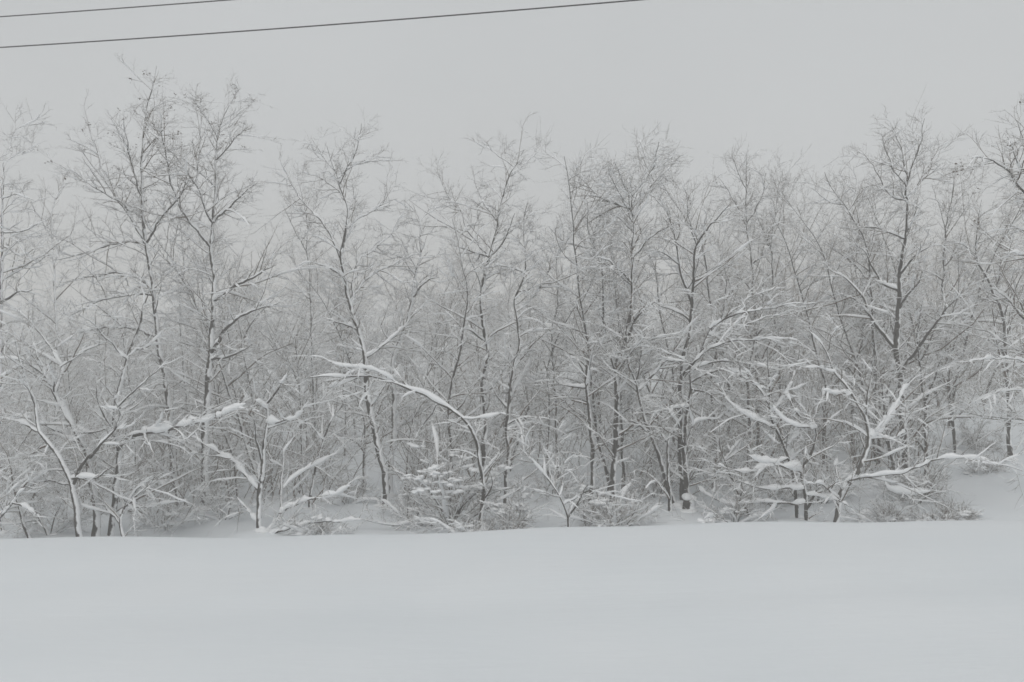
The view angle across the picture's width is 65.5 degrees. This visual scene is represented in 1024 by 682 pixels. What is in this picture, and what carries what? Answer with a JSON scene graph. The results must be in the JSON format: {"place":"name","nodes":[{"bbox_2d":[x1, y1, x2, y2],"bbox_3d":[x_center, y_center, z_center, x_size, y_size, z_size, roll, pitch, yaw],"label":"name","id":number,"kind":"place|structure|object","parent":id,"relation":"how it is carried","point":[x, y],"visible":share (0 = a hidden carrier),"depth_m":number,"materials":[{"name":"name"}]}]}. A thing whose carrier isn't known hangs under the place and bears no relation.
{"place":"outdoors","nodes":[
{"label":"outdoors","id":0,"kind":"place"},
{"bbox_2d":[0,0,640,47],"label":"overhead wire","id":1,"kind":"object","parent":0,"point":[327,24],"visible":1,"depth_m":12.91,"materials":[{"name":"grey"}]},
{"bbox_2d":[0,291,1023,681],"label":"snow ground","id":2,"kind":"structure","parent":0,"point":[778,597],"depth_m":10.17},
{"bbox_2d":[0,432,70,535],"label":"bare tree","id":3,"kind":"object","parent":2,"relation":"on","point":[26,505],"visible":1,"depth_m":14.38,"materials":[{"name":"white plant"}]},
{"bbox_2d":[0,101,72,521],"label":"bare tree","id":4,"kind":"object","parent":2,"relation":"on","point":[16,269],"visible":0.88,"depth_m":17.00,"materials":[{"name":"grey plant"}]},
{"bbox_2d":[0,436,74,537],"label":"bare tree","id":5,"kind":"object","parent":2,"relation":"on","point":[29,519],"visible":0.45,"depth_m":15.76,"materials":[{"name":"grey plant"}]},
{"bbox_2d":[0,425,80,537],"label":"bare tree","id":6,"kind":"object","parent":2,"relation":"on","point":[21,514],"visible":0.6,"depth_m":15.17,"materials":[{"name":"grey plant"}]},
{"bbox_2d":[0,160,105,477],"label":"bare tree","id":7,"kind":"object","parent":2,"relation":"on","point":[55,321],"visible":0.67,"depth_m":22.92,"materials":[{"name":"grey plant"}]},
{"bbox_2d":[0,484,105,533],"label":"snowy shrub","id":8,"kind":"object","parent":2,"relation":"on","point":[65,525],"visible":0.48,"depth_m":16.18,"materials":[{"name":"white plant"}]},
{"bbox_2d":[23,279,100,436],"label":"woodland tree","id":9,"kind":"object","parent":2,"relation":"on","point":[80,359],"visible":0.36,"depth_m":24.89,"materials":[{"name":"grey plant"}]},
{"bbox_2d":[0,295,151,536],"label":"bare tree","id":10,"kind":"object","parent":2,"relation":"on","point":[61,403],"visible":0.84,"depth_m":15.60,"materials":[{"name":"grey plant"}]},
{"bbox_2d":[0,326,156,536],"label":"bare tree","id":11,"kind":"object","parent":2,"relation":"on","point":[71,480],"visible":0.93,"depth_m":15.00,"materials":[{"name":"grey plant"}]},
{"bbox_2d":[54,281,138,453],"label":"woodland tree","id":12,"kind":"object","parent":2,"relation":"on","point":[91,382],"visible":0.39,"depth_m":25.77,"materials":[{"name":"grey plant"}]},
{"bbox_2d":[27,53,215,509],"bbox_3d":[-9.102,-0.845,18.325,5.796,11.256,2.885,0,0,20],"label":"bare tree","id":13,"kind":"object","parent":2,"relation":"on","point":[154,305],"visible":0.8,"depth_m":18.23,"materials":[{"name":"grey plant"}]},
{"bbox_2d":[33,442,220,536],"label":"bare tree","id":14,"kind":"object","parent":2,"relation":"on","point":[124,510],"visible":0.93,"depth_m":15.34,"materials":[{"name":"grey plant"}]},
{"bbox_2d":[69,281,195,494],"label":"bare tree","id":15,"kind":"object","parent":2,"relation":"on","point":[117,373],"visible":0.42,"depth_m":20.86,"materials":[{"name":"grey plant"}]},
{"bbox_2d":[56,255,264,535],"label":"bare tree","id":16,"kind":"object","parent":2,"relation":"on","point":[164,427],"visible":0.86,"depth_m":15.62,"materials":[{"name":"grey plant"}]},
{"bbox_2d":[123,469,225,534],"bbox_3d":[-7.198,3.279,16.897,1.729,1.767,1.779,0,0,34],"label":"snowy shrub","id":17,"kind":"object","parent":2,"relation":"on","point":[169,521],"visible":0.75,"depth_m":16.59,"materials":[{"name":"white plant"}]},
{"bbox_2d":[119,186,238,481],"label":"bare tree","id":18,"kind":"object","parent":2,"relation":"on","point":[181,332],"visible":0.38,"depth_m":21.63,"materials":[{"name":"grey plant"}]},
{"bbox_2d":[100,174,293,495],"bbox_3d":[-7.524,-0.105,19.380,4.255,7.949,4.308,0,0,-22],"label":"woodland tree","id":19,"kind":"object","parent":2,"relation":"on","point":[187,291],"visible":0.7,"depth_m":18.77,"materials":[{"name":"grey plant"}]},
{"bbox_2d":[61,67,348,512],"bbox_3d":[-6.752,-0.807,17.785,5.940,10.942,3.153,0,0,0],"label":"bare tree","id":20,"kind":"object","parent":2,"relation":"on","point":[214,316],"visible":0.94,"depth_m":18.02,"materials":[{"name":"grey plant"}]},
{"bbox_2d":[163,468,269,523],"bbox_3d":[-6.343,3.291,17.044,2.385,1.503,1.830,0,0,33],"label":"snowy shrub","id":21,"kind":"object","parent":2,"relation":"on","point":[229,507],"visible":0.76,"depth_m":17.06,"materials":[{"name":"snow"}]},
{"bbox_2d":[167,215,273,446],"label":"woodland tree","id":22,"kind":"object","parent":2,"relation":"on","point":[233,365],"visible":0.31,"depth_m":25.01,"materials":[{"name":"grey plant"}]},
{"bbox_2d":[151,211,313,497],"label":"woodland tree","id":23,"kind":"object","parent":2,"relation":"on","point":[214,372],"visible":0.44,"depth_m":19.67,"materials":[{"name":"grey plant"}]},
{"bbox_2d":[204,231,294,459],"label":"bare tree","id":24,"kind":"object","parent":2,"relation":"on","point":[258,313],"visible":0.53,"depth_m":22.61,"materials":[{"name":"grey plant"}]},
{"bbox_2d":[192,235,346,461],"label":"woodland tree","id":25,"kind":"object","parent":2,"relation":"on","point":[274,343],"visible":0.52,"depth_m":24.54,"materials":[{"name":"grey plant"}]},
{"bbox_2d":[168,371,378,536],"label":"bare tree","id":26,"kind":"object","parent":2,"relation":"on","point":[274,421],"visible":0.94,"depth_m":15.67,"materials":[{"name":"grey plant"}]},
{"bbox_2d":[217,159,343,467],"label":"bare tree","id":27,"kind":"object","parent":2,"relation":"on","point":[312,316],"visible":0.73,"depth_m":24.00,"materials":[{"name":"grey plant"}]},
{"bbox_2d":[250,229,341,435],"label":"woodland tree","id":28,"kind":"object","parent":2,"relation":"on","point":[294,246],"visible":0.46,"depth_m":27.55,"materials":[{"name":"grey plant"}]},
{"bbox_2d":[260,308,351,494],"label":"bare tree","id":29,"kind":"object","parent":2,"relation":"on","point":[297,363],"visible":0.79,"depth_m":20.02,"materials":[{"name":"grey plant"}]},
{"bbox_2d":[261,505,363,535],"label":"snowy shrub","id":30,"kind":"object","parent":2,"relation":"on","point":[307,530],"visible":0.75,"depth_m":15.15,"materials":[{"name":"snow"}]},
{"bbox_2d":[285,381,378,508],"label":"bare tree","id":31,"kind":"object","parent":2,"relation":"on","point":[333,414],"visible":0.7,"depth_m":17.79,"materials":[{"name":"grey plant"}]},
{"bbox_2d":[242,108,441,508],"bbox_3d":[-3.974,-0.647,18.197,4.783,9.037,3.026,0,0,0],"label":"bare tree","id":32,"kind":"object","parent":2,"relation":"on","point":[355,325],"visible":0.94,"depth_m":17.96,"materials":[{"name":"grey plant"}]},
{"bbox_2d":[293,253,390,457],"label":"woodland tree","id":33,"kind":"object","parent":2,"relation":"on","point":[344,422],"visible":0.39,"depth_m":25.20,"materials":[{"name":"grey plant"}]},
{"bbox_2d":[298,219,390,437],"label":"woodland tree","id":34,"kind":"object","parent":2,"relation":"on","point":[359,268],"visible":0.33,"depth_m":28.49,"materials":[{"name":"grey plant"}]},
{"bbox_2d":[246,219,444,490],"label":"woodland tree","id":35,"kind":"object","parent":2,"relation":"on","point":[352,373],"visible":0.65,"depth_m":20.12,"materials":[{"name":"grey plant"}]},
{"bbox_2d":[318,466,395,508],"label":"snowy shrub","id":36,"kind":"object","parent":2,"relation":"on","point":[360,492],"visible":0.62,"depth_m":18.48,"materials":[{"name":"white plant"}]},
{"bbox_2d":[365,259,447,436],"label":"woodland tree","id":37,"kind":"object","parent":2,"relation":"on","point":[399,303],"visible":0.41,"depth_m":27.48,"materials":[{"name":"grey plant"}]},
{"bbox_2d":[376,468,445,523],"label":"snowy shrub","id":38,"kind":"object","parent":2,"relation":"on","point":[401,496],"visible":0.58,"depth_m":17.01,"materials":[{"name":"white plant"}]},
{"bbox_2d":[352,179,470,497],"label":"bare tree","id":39,"kind":"object","parent":2,"relation":"on","point":[394,355],"visible":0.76,"depth_m":19.43,"materials":[{"name":"grey plant"}]},
{"bbox_2d":[293,353,538,527],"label":"bare tree","id":40,"kind":"object","parent":2,"relation":"on","point":[435,398],"visible":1,"depth_m":15.43,"materials":[{"name":"white plant"}]},
{"bbox_2d":[375,268,490,497],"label":"woodland tree","id":41,"kind":"object","parent":2,"relation":"on","point":[418,410],"visible":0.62,"depth_m":19.91,"materials":[{"name":"grey plant"}]},
{"bbox_2d":[390,253,485,422],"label":"woodland tree","id":42,"kind":"object","parent":2,"relation":"on","point":[445,338],"visible":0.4,"depth_m":30.26,"materials":[{"name":"grey plant"}]},
{"bbox_2d":[348,416,528,533],"bbox_3d":[-1.291,2.920,16.104,3.420,2.670,3.523,0,0,42],"label":"snowy shrub","id":43,"kind":"object","parent":2,"relation":"on","point":[447,504],"visible":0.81,"depth_m":15.97,"materials":[{"name":"snow"}]},
{"bbox_2d":[370,177,520,496],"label":"woodland tree","id":44,"kind":"object","parent":2,"relation":"on","point":[456,364],"visible":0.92,"depth_m":18.04,"materials":[{"name":"grey plant"}]},
{"bbox_2d":[404,502,503,532],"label":"snowy shrub","id":45,"kind":"object","parent":2,"relation":"on","point":[463,527],"visible":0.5,"depth_m":14.65,"materials":[{"name":"snow"}]},
{"bbox_2d":[402,257,511,454],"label":"woodland tree","id":46,"kind":"object","parent":2,"relation":"on","point":[435,371],"visible":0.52,"depth_m":25.32,"materials":[{"name":"grey plant"}]},
{"bbox_2d":[393,111,553,504],"bbox_3d":[-0.949,-0.788,18.519,3.886,9.383,3.064,0,0,0],"label":"bare tree","id":47,"kind":"object","parent":2,"relation":"on","point":[484,451],"visible":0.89,"depth_m":18.54,"materials":[{"name":"grey plant"}]},
{"bbox_2d":[433,244,529,429],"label":"woodland tree","id":48,"kind":"object","parent":2,"relation":"on","point":[458,263],"visible":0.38,"depth_m":31.48,"materials":[{"name":"grey plant"}]},
{"bbox_2d":[457,468,550,530],"bbox_3d":[-0.092,3.350,15.170,1.733,1.681,2.360,0,0,25],"label":"snowy shrub","id":49,"kind":"object","parent":2,"relation":"on","point":[499,509],"visible":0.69,"depth_m":15.54,"materials":[{"name":"snow"}]},
{"bbox_2d":[0,326,1023,516],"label":"undergrowth","id":50,"kind":"object","parent":2,"relation":"on","point":[412,455],"visible":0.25,"depth_m":20.86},
{"bbox_2d":[0,201,1023,424],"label":"woods","id":51,"kind":"object","parent":2,"relation":"on","point":[360,356],"visible":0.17,"depth_m":38.45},
{"bbox_2d":[469,245,565,447],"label":"woodland tree","id":52,"kind":"object","parent":2,"relation":"on","point":[525,321],"visible":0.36,"depth_m":26.71,"materials":[{"name":"grey plant"}]},
{"bbox_2d":[480,286,570,449],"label":"woodland tree","id":53,"kind":"object","parent":2,"relation":"on","point":[520,392],"visible":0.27,"depth_m":26.02,"materials":[{"name":"grey plant"}]},
{"bbox_2d":[502,253,584,471],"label":"woodland tree","id":54,"kind":"object","parent":2,"relation":"on","point":[545,394],"visible":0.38,"depth_m":22.40,"materials":[{"name":"grey plant"}]},
{"bbox_2d":[457,193,636,505],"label":"bare tree","id":55,"kind":"object","parent":2,"relation":"on","point":[508,421],"visible":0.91,"depth_m":17.92,"materials":[{"name":"grey plant"}]},
{"bbox_2d":[509,220,598,479],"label":"bare tree","id":56,"kind":"object","parent":2,"relation":"on","point":[543,377],"visible":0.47,"depth_m":21.02,"materials":[{"name":"grey plant"}]},
{"bbox_2d":[510,441,608,503],"bbox_3d":[1.438,3.280,18.550,2.998,1.776,2.156,0,0,0],"label":"snowy shrub","id":57,"kind":"object","parent":2,"relation":"on","point":[565,487],"visible":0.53,"depth_m":18.69,"materials":[{"name":"grey plant"}]},
{"bbox_2d":[497,239,623,476],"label":"woodland tree","id":58,"kind":"object","parent":2,"relation":"on","point":[530,376],"visible":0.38,"depth_m":21.07,"materials":[{"name":"grey plant"}]},
{"bbox_2d":[494,410,652,526],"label":"bare tree","id":59,"kind":"object","parent":2,"relation":"on","point":[553,482],"visible":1,"depth_m":14.78,"materials":[{"name":"grey plant"}]},
{"bbox_2d":[491,122,665,492],"bbox_3d":[1.209,-0.440,18.153,4.118,8.440,4.067,0,0,18],"label":"woodland tree","id":60,"kind":"object","parent":2,"relation":"on","point":[562,326],"visible":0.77,"depth_m":17.61,"materials":[{"name":"grey plant"}]},
{"bbox_2d":[525,167,653,506],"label":"bare tree","id":61,"kind":"object","parent":2,"relation":"on","point":[586,372],"visible":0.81,"depth_m":17.61,"materials":[{"name":"grey plant"}]},
{"bbox_2d":[505,225,675,442],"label":"woodland tree","id":62,"kind":"object","parent":2,"relation":"on","point":[546,278],"visible":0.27,"depth_m":23.84,"materials":[{"name":"grey plant"}]},
{"bbox_2d":[551,473,668,526],"bbox_3d":[1.976,3.255,15.156,2.074,1.587,2.240,0,0,-29],"label":"snowy shrub","id":63,"kind":"object","parent":2,"relation":"on","point":[619,519],"visible":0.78,"depth_m":15.23,"materials":[{"name":"snow"}]},
{"bbox_2d":[577,238,658,497],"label":"bare tree","id":64,"kind":"object","parent":2,"relation":"on","point":[623,465],"visible":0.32,"depth_m":18.44,"materials":[{"name":"grey plant"}]},
{"bbox_2d":[545,121,695,506],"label":"bare tree","id":65,"kind":"object","parent":2,"relation":"on","point":[617,403],"visible":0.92,"depth_m":17.22,"materials":[{"name":"grey plant"}]},
{"bbox_2d":[559,200,705,461],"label":"woodland tree","id":66,"kind":"object","parent":2,"relation":"on","point":[648,388],"visible":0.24,"depth_m":21.97,"materials":[{"name":"grey plant"}]},
{"bbox_2d":[586,189,712,444],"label":"woodland tree","id":67,"kind":"object","parent":2,"relation":"on","point":[657,290],"visible":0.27,"depth_m":24.45,"materials":[{"name":"grey plant"}]},
{"bbox_2d":[619,457,703,498],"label":"snowy shrub","id":68,"kind":"object","parent":2,"relation":"on","point":[649,490],"visible":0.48,"depth_m":17.93,"materials":[{"name":"grey plant"}]},
{"bbox_2d":[590,293,754,507],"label":"bare tree","id":69,"kind":"object","parent":2,"relation":"on","point":[675,503],"visible":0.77,"depth_m":16.88,"materials":[{"name":"grey plant"}]},
{"bbox_2d":[627,385,738,511],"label":"bare tree","id":70,"kind":"object","parent":2,"relation":"on","point":[694,420],"visible":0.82,"depth_m":16.40,"materials":[{"name":"grey plant"}]},
{"bbox_2d":[619,174,759,503],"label":"bare tree","id":71,"kind":"object","parent":2,"relation":"on","point":[691,293],"visible":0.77,"depth_m":17.16,"materials":[{"name":"grey plant"}]},
{"bbox_2d":[615,152,783,462],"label":"woodland tree","id":72,"kind":"object","parent":2,"relation":"on","point":[722,355],"visible":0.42,"depth_m":20.68,"materials":[{"name":"grey plant"}]},
{"bbox_2d":[659,243,761,481],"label":"bare tree","id":73,"kind":"object","parent":2,"relation":"on","point":[716,355],"visible":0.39,"depth_m":19.93,"materials":[{"name":"grey plant"}]},
{"bbox_2d":[607,261,820,508],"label":"bare tree","id":74,"kind":"object","parent":2,"relation":"on","point":[686,404],"visible":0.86,"depth_m":16.40,"materials":[{"name":"grey plant"}]},
{"bbox_2d":[665,482,790,522],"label":"snowy shrub","id":75,"kind":"object","parent":2,"relation":"on","point":[735,512],"visible":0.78,"depth_m":15.48,"materials":[{"name":"snow"}]},
{"bbox_2d":[669,399,788,515],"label":"bare tree","id":76,"kind":"object","parent":2,"relation":"on","point":[730,480],"visible":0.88,"depth_m":16.10,"materials":[{"name":"grey plant"}]},
{"bbox_2d":[682,138,807,464],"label":"bare tree","id":77,"kind":"object","parent":2,"relation":"on","point":[735,202],"visible":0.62,"depth_m":21.57,"materials":[{"name":"grey plant"}]},
{"bbox_2d":[678,188,812,450],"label":"woodland tree","id":78,"kind":"object","parent":2,"relation":"on","point":[749,336],"visible":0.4,"depth_m":21.70,"materials":[{"name":"grey plant"}]},
{"bbox_2d":[704,266,809,475],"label":"bare tree","id":79,"kind":"object","parent":2,"relation":"on","point":[769,321],"visible":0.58,"depth_m":20.11,"materials":[{"name":"grey plant"}]},
{"bbox_2d":[720,148,824,447],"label":"bare tree","id":80,"kind":"object","parent":2,"relation":"on","point":[774,278],"visible":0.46,"depth_m":23.31,"materials":[{"name":"grey plant"}]},
{"bbox_2d":[686,346,871,521],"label":"bare tree","id":81,"kind":"object","parent":2,"relation":"on","point":[765,461],"visible":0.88,"depth_m":15.21,"materials":[{"name":"white plant"}]},
{"bbox_2d":[713,330,847,517],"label":"bare tree","id":82,"kind":"object","parent":2,"relation":"on","point":[792,456],"visible":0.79,"depth_m":15.51,"materials":[{"name":"grey plant"}]},
{"bbox_2d":[723,151,916,463],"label":"woodland tree","id":83,"kind":"object","parent":2,"relation":"on","point":[810,335],"visible":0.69,"depth_m":20.57,"materials":[{"name":"grey plant"}]},
{"bbox_2d":[745,165,907,461],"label":"woodland tree","id":84,"kind":"object","parent":2,"relation":"on","point":[828,332],"visible":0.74,"depth_m":19.82,"materials":[{"name":"grey plant"}]},
{"bbox_2d":[778,442,887,504],"bbox_3d":[6.805,2.879,17.239,1.834,1.704,2.045,0,0,-36],"label":"snowy shrub","id":85,"kind":"object","parent":2,"relation":"on","point":[874,484],"visible":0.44,"depth_m":17.04,"materials":[{"name":"grey plant"}]},
{"bbox_2d":[811,283,918,466],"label":"bare tree","id":86,"kind":"object","parent":2,"relation":"on","point":[837,362],"visible":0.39,"depth_m":20.00,"materials":[{"name":"grey plant"}]},
{"bbox_2d":[809,170,947,408],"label":"woodland tree","id":87,"kind":"object","parent":2,"relation":"on","point":[855,267],"visible":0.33,"depth_m":26.61,"materials":[{"name":"grey plant"}]},
{"bbox_2d":[841,494,920,521],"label":"snowy shrub","id":88,"kind":"object","parent":2,"relation":"on","point":[881,517],"visible":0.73,"depth_m":15.22,"materials":[{"name":"white plant"}]},
{"bbox_2d":[785,148,983,466],"bbox_3d":[9.072,-0.685,18.972,4.516,8.489,2.898,0,0,45],"label":"bare tree","id":89,"kind":"object","parent":2,"relation":"on","point":[872,343],"visible":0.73,"depth_m":19.50,"materials":[{"name":"grey plant"}]},
{"bbox_2d":[837,349,933,495],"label":"bare tree","id":90,"kind":"object","parent":2,"relation":"on","point":[884,412],"visible":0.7,"depth_m":17.26,"materials":[{"name":"grey plant"}]},
{"bbox_2d":[809,212,962,375],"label":"woodland tree","id":91,"kind":"object","parent":2,"relation":"on","point":[893,326],"visible":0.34,"depth_m":25.02,"materials":[{"name":"grey plant"}]},
{"bbox_2d":[764,83,1019,468],"bbox_3d":[8.369,-1.050,18.058,5.224,9.297,3.151,0,0,25],"label":"bare tree","id":92,"kind":"object","parent":2,"relation":"on","point":[894,341],"visible":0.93,"depth_m":17.68,"materials":[{"name":"grey plant"}]},
{"bbox_2d":[764,307,1023,521],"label":"bare tree","id":93,"kind":"object","parent":2,"relation":"on","point":[876,433],"visible":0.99,"depth_m":14.70,"materials":[{"name":"white plant"}]},
{"bbox_2d":[838,165,973,405],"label":"woodland tree","id":94,"kind":"object","parent":2,"relation":"on","point":[897,249],"visible":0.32,"depth_m":25.73,"materials":[{"name":"grey plant"}]},
{"bbox_2d":[866,443,975,510],"bbox_3d":[8.322,3.121,16.727,2.526,2.034,2.011,0,0,42],"label":"snowy shrub","id":95,"kind":"object","parent":2,"relation":"on","point":[899,478],"visible":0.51,"depth_m":16.48,"materials":[{"name":"snow"}]},
{"bbox_2d":[849,286,1005,475],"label":"bare tree","id":96,"kind":"object","parent":2,"relation":"on","point":[925,400],"visible":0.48,"depth_m":18.10,"materials":[{"name":"grey plant"}]},
{"bbox_2d":[902,502,971,520],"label":"snowy shrub","id":97,"kind":"object","parent":2,"relation":"on","point":[944,517],"visible":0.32,"depth_m":14.80,"materials":[{"name":"white plant"}]},
{"bbox_2d":[884,227,993,449],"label":"woodland tree","id":98,"kind":"object","parent":2,"relation":"on","point":[954,307],"visible":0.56,"depth_m":20.27,"materials":[{"name":"grey plant"}]},
{"bbox_2d":[905,138,1004,430],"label":"bare tree","id":99,"kind":"object","parent":2,"relation":"on","point":[933,272],"visible":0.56,"depth_m":22.78,"materials":[{"name":"grey plant"}]},
{"bbox_2d":[913,310,998,458],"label":"bare tree","id":100,"kind":"object","parent":2,"relation":"on","point":[954,413],"visible":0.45,"depth_m":20.30,"materials":[{"name":"grey plant"}]},
{"bbox_2d":[901,93,1023,473],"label":"bare tree","id":101,"kind":"object","parent":2,"relation":"on","point":[1011,362],"visible":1,"depth_m":15.53,"materials":[{"name":"grey plant"}]},
{"bbox_2d":[904,172,1023,422],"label":"woodland tree","id":102,"kind":"object","parent":2,"relation":"on","point":[974,308],"visible":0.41,"depth_m":21.15,"materials":[{"name":"grey plant"}]},
{"bbox_2d":[905,164,1023,461],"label":"bare tree","id":103,"kind":"object","parent":2,"relation":"on","point":[993,321],"visible":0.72,"depth_m":19.60,"materials":[{"name":"grey plant"}]},
{"bbox_2d":[949,418,1005,454],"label":"snowy shrub","id":104,"kind":"object","parent":2,"relation":"on","point":[967,434],"visible":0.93,"depth_m":20.48,"materials":[{"name":"snow"}]},
{"bbox_2d":[0,0,1023,297],"label":"sky","id":105,"kind":"structure","parent":0,"point":[785,76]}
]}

